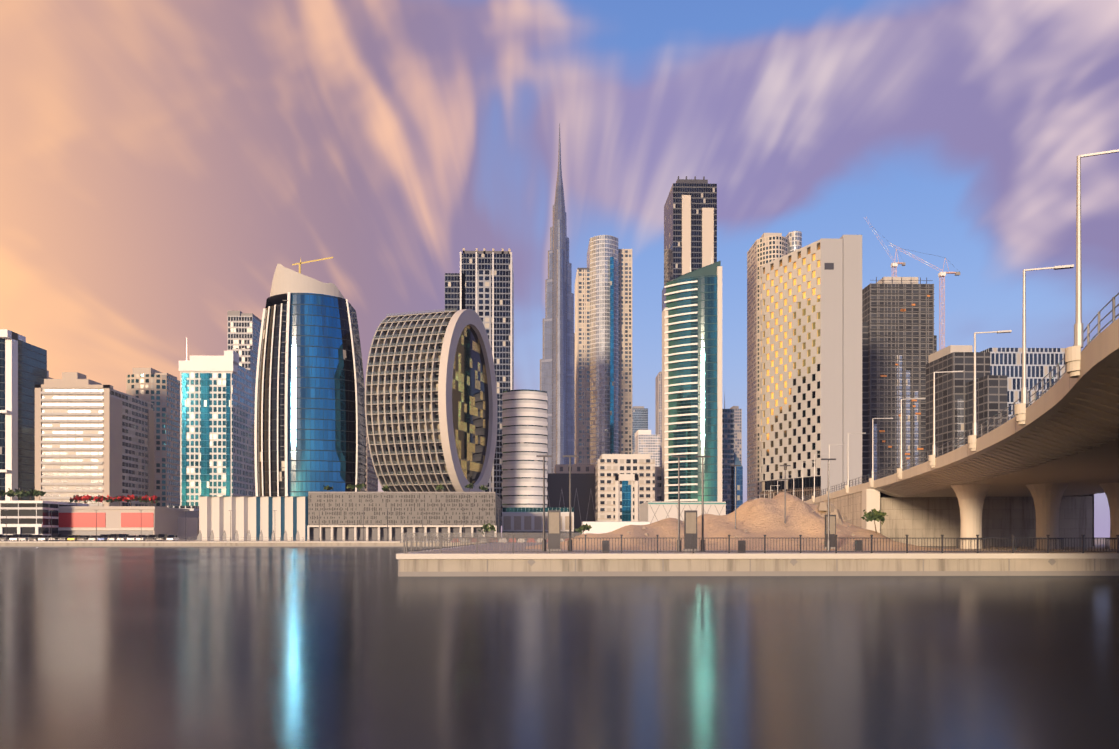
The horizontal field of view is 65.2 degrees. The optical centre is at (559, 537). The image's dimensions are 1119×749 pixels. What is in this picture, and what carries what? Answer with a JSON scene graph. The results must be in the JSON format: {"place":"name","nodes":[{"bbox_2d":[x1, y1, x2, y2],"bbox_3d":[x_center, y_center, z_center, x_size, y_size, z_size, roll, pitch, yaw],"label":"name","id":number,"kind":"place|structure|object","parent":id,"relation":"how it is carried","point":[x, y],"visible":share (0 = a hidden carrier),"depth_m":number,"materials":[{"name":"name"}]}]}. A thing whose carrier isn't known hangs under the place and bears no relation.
{"place":"outdoors","nodes":[
{"label":"outdoors","id":0,"kind":"place"},
{"bbox_2d":[35,372,153,505],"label":"apartment building","id":1,"kind":"structure","parent":0,"point":[93,438],"depth_m":394.49,"materials":[{"name":"concrete"}]},
{"bbox_2d":[445,273,464,310],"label":"dark tower","id":2,"kind":"structure","parent":0,"point":[452,291],"depth_m":518.47,"materials":[{"name":"glass"}]},
{"bbox_2d":[460,248,513,525],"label":"dark tower","id":3,"kind":"structure","parent":0,"point":[489,288],"depth_m":519.12,"materials":[{"name":"concrete"}]},
{"bbox_2d":[502,507,573,539],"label":"podium building","id":4,"kind":"structure","parent":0,"point":[523,520],"depth_m":339.72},
{"bbox_2d":[0,547,1118,748],"bbox_3d":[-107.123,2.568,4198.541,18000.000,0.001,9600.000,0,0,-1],"label":"water","id":5,"kind":"structure","parent":0,"point":[234,648],"depth_m":18.70,"materials":[{"name":"liquid"}]},
{"bbox_2d":[0,537,1118,576],"bbox_3d":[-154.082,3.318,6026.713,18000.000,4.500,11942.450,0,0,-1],"label":"quay wall","id":6,"kind":"structure","parent":0,"point":[428,564],"depth_m":58.09,"materials":[{"name":"white concrete"}]},
{"bbox_2d":[0,329,46,500],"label":"office building","id":7,"kind":"structure","parent":6,"relation":"on","point":[23,367],"depth_m":422.83,"materials":[{"name":"glass"}]},
{"bbox_2d":[0,501,88,540],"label":"building","id":8,"kind":"structure","parent":6,"relation":"on","point":[29,517],"depth_m":295.39,"materials":[{"name":"white concrete"}]},
{"bbox_2d":[0,534,178,540],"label":"parked cars","id":9,"kind":"object","parent":6,"relation":"on","point":[100,536],"visible":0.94,"depth_m":263.26,"materials":[{"name":"white metal"}]},
{"bbox_2d":[58,506,198,535],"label":"low building","id":10,"kind":"structure","parent":6,"relation":"on","point":[129,520],"depth_m":305.96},
{"bbox_2d":[126,368,179,506],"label":"building","id":11,"kind":"structure","parent":6,"relation":"on","point":[159,390],"depth_m":516.62,"materials":[{"name":"concrete"}]},
{"bbox_2d":[167,506,198,510],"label":"pod","id":12,"kind":"object","parent":6,"relation":"on","point":[193,508],"visible":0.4,"depth_m":375.94,"materials":[{"name":"concrete"}]},
{"bbox_2d":[178,518,198,538],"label":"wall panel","id":13,"kind":"object","parent":6,"relation":"on","point":[188,528],"visible":0.36,"depth_m":326.46,"materials":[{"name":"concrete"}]},
{"bbox_2d":[179,343,252,505],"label":"building","id":14,"kind":"structure","parent":6,"relation":"on","point":[216,425],"depth_m":425.69,"materials":[{"name":"concrete"}]},
{"bbox_2d":[227,311,261,352],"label":"building","id":15,"kind":"structure","parent":6,"relation":"on","point":[243,330],"depth_m":515.30,"materials":[{"name":"concrete"}]},
{"bbox_2d":[232,348,257,495],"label":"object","id":16,"kind":"object","parent":6,"relation":"on","point":[248,357],"visible":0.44,"depth_m":469.64,"materials":[{"name":"concrete"}]},
{"bbox_2d":[196,496,307,540],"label":"podium building","id":17,"kind":"structure","parent":6,"relation":"on","point":[253,517],"depth_m":288.16,"materials":[{"name":"white concrete"}]},
{"bbox_2d":[254,257,365,496],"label":"blue tower","id":18,"kind":"structure","parent":17,"relation":"on","point":[310,428],"depth_m":329.85,"materials":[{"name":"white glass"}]},
{"bbox_2d":[365,430,377,491],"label":"building","id":19,"kind":"structure","parent":6,"relation":"on","point":[371,481],"depth_m":453.46,"materials":[{"name":"concrete"}]},
{"bbox_2d":[307,492,500,540],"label":"podium building","id":20,"kind":"structure","parent":6,"relation":"on","point":[341,515],"depth_m":289.35,"materials":[{"name":"concrete"}]},
{"bbox_2d":[365,309,497,491],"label":"circular building","id":21,"kind":"structure","parent":20,"relation":"on","point":[431,413],"depth_m":317.45,"materials":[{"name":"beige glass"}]},
{"bbox_2d":[4,455,861,552],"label":"promenade furniture","id":22,"kind":"object","parent":6,"relation":"on","point":[554,524],"visible":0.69,"depth_m":64.13,"materials":[{"name":"metal"}]},
{"bbox_2d":[0,483,888,538],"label":"trees","id":23,"kind":"object","parent":6,"relation":"on","point":[875,515],"visible":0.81,"depth_m":300.08,"materials":[{"name":"green plant"}]},
{"bbox_2d":[502,389,547,507],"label":"building","id":24,"kind":"structure","parent":6,"relation":"on","point":[524,428],"depth_m":360.79,"materials":[{"name":"concrete"}]},
{"bbox_2d":[540,123,574,472],"bbox_3d":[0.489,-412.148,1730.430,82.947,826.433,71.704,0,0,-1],"label":"skyscraper","id":25,"kind":"structure","parent":6,"relation":"on","point":[557,372],"depth_m":1735.09,"materials":[{"name":"glass"}]},
{"bbox_2d":[0,535,1118,553],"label":"quay railing","id":26,"kind":"object","parent":6,"relation":"on","point":[420,539],"visible":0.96,"depth_m":58.60,"materials":[{"name":"metal"}]},
{"bbox_2d":[547,464,594,535],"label":"building","id":27,"kind":"structure","parent":6,"relation":"on","point":[583,490],"depth_m":420.28,"materials":[{"name":"concrete"}]},
{"bbox_2d":[575,268,589,463],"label":"skyscraper","id":28,"kind":"structure","parent":6,"relation":"on","point":[582,365],"depth_m":700.63,"materials":[{"name":"concrete"}]},
{"bbox_2d":[587,235,617,463],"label":"tower","id":29,"kind":"structure","parent":6,"relation":"on","point":[602,250],"depth_m":692.97,"materials":[{"name":"concrete"}]},
{"bbox_2d":[610,257,613,453],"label":"twin stripe","id":30,"kind":"object","parent":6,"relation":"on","point":[611,355],"visible":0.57,"depth_m":689.70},
{"bbox_2d":[594,454,654,520],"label":"apartment building","id":31,"kind":"structure","parent":6,"relation":"on","point":[624,486],"depth_m":400.68,"materials":[{"name":"concrete"}]},
{"bbox_2d":[618,249,631,453],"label":"tower","id":32,"kind":"structure","parent":6,"relation":"on","point":[624,351],"depth_m":706.47,"materials":[{"name":"concrete"}]},
{"bbox_2d":[632,406,647,453],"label":"building","id":33,"kind":"structure","parent":6,"relation":"on","point":[639,417],"depth_m":1303.36,"materials":[{"name":"glass"}]},
{"bbox_2d":[635,430,659,466],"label":"building","id":34,"kind":"structure","parent":6,"relation":"on","point":[646,442],"depth_m":1103.25,"materials":[{"name":"concrete"}]},
{"bbox_2d":[655,467,661,501],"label":"building","id":35,"kind":"structure","parent":6,"relation":"on","point":[658,484],"depth_m":421.27,"materials":[{"name":"concrete"}]},
{"bbox_2d":[655,372,661,466],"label":"building","id":36,"kind":"structure","parent":6,"relation":"on","point":[658,404],"depth_m":1203.91,"materials":[{"name":"concrete"}]},
{"bbox_2d":[639,502,725,523],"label":"hoarding","id":37,"kind":"object","parent":6,"relation":"on","point":[652,512],"visible":0.33,"depth_m":331.22,"materials":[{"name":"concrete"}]},
{"bbox_2d":[662,257,721,501],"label":"teal tower","id":38,"kind":"structure","parent":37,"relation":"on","point":[691,365],"depth_m":404.45,"materials":[{"name":"teal glass"},{"name":"white paint"}]},
{"bbox_2d":[664,176,716,285],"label":"skyscraper","id":39,"kind":"structure","parent":6,"relation":"on","point":[690,218],"depth_m":562.27,"materials":[{"name":"concrete"}]},
{"bbox_2d":[722,395,733,514],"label":"building","id":40,"kind":"structure","parent":6,"relation":"on","point":[727,438],"depth_m":603.08,"materials":[{"name":"glass"}]},
{"bbox_2d":[730,406,741,464],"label":"building","id":41,"kind":"structure","parent":6,"relation":"on","point":[738,431],"depth_m":1005.53,"materials":[{"name":"concrete"}]},
{"bbox_2d":[731,452,742,512],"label":"building","id":42,"kind":"structure","parent":6,"relation":"on","point":[739,485],"depth_m":603.28,"materials":[{"name":"blue glass"}]},
{"bbox_2d":[526,492,963,550],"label":"sand pile","id":43,"kind":"object","parent":6,"relation":"on","point":[758,519],"visible":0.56,"depth_m":88.69,"materials":[{"name":"beige sand"}]},
{"bbox_2d":[747,233,788,500],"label":"building","id":44,"kind":"structure","parent":6,"relation":"on","point":[765,248],"depth_m":667.55,"materials":[{"name":"concrete"}]},
{"bbox_2d":[786,231,801,252],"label":"building","id":45,"kind":"structure","parent":6,"relation":"on","point":[794,238],"depth_m":665.55,"materials":[{"name":"concrete"}]},
{"bbox_2d":[760,235,861,500],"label":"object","id":46,"kind":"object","parent":6,"relation":"on","point":[810,350],"visible":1,"depth_m":398.74,"materials":[{"name":"concrete"}]},
{"bbox_2d":[862,277,936,483],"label":"construction tower","id":47,"kind":"structure","parent":6,"relation":"on","point":[899,342],"depth_m":525.19,"materials":[{"name":"concrete"}]},
{"bbox_2d":[866,217,905,276],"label":"crane","id":48,"kind":"object","parent":47,"relation":"on","point":[894,265],"visible":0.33,"depth_m":540.90,"materials":[{"name":"white paint"}]},
{"bbox_2d":[759,149,1118,502],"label":"bridge furniture","id":49,"kind":"object","parent":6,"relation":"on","point":[1072,357],"visible":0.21,"depth_m":47.41,"materials":[{"name":"white metal"}]},
{"bbox_2d":[926,345,989,461],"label":"office building","id":50,"kind":"structure","parent":6,"relation":"on","point":[950,406],"depth_m":428.97,"materials":[{"name":"concrete"}]},
{"bbox_2d":[966,375,1006,443],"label":"office building","id":51,"kind":"structure","parent":6,"relation":"on","point":[991,396],"depth_m":406.11,"materials":[{"name":"concrete"}]},
{"bbox_2d":[981,348,1064,420],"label":"office building","id":52,"kind":"structure","parent":6,"relation":"on","point":[1041,363],"depth_m":486.76,"materials":[{"name":"concrete"}]},
{"bbox_2d":[951,483,1118,548],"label":"bridge piers","id":53,"kind":"structure","parent":6,"relation":"on","point":[1047,497],"depth_m":80.79,"materials":[{"name":"beige concrete"}]},
{"bbox_2d":[0,0,1118,536],"label":"sky","id":54,"kind":"structure","parent":0,"point":[161,160],"materials":[{"name":"blue"}]},
{"bbox_2d":[582,521,649,533],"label":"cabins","id":55,"kind":"object","parent":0,"point":[599,527],"visible":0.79,"depth_m":300.43,"materials":[{"name":"white paint"}]},
{"bbox_2d":[890,243,959,349],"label":"crane","id":56,"kind":"object","parent":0,"point":[942,274],"visible":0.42,"depth_m":521.45,"materials":[{"name":"white paint"}]},
{"bbox_2d":[804,318,1118,545],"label":"bridge","id":57,"kind":"structure","parent":0,"point":[1067,432],"depth_m":72.14,"materials":[{"name":"concrete"}]}
]}

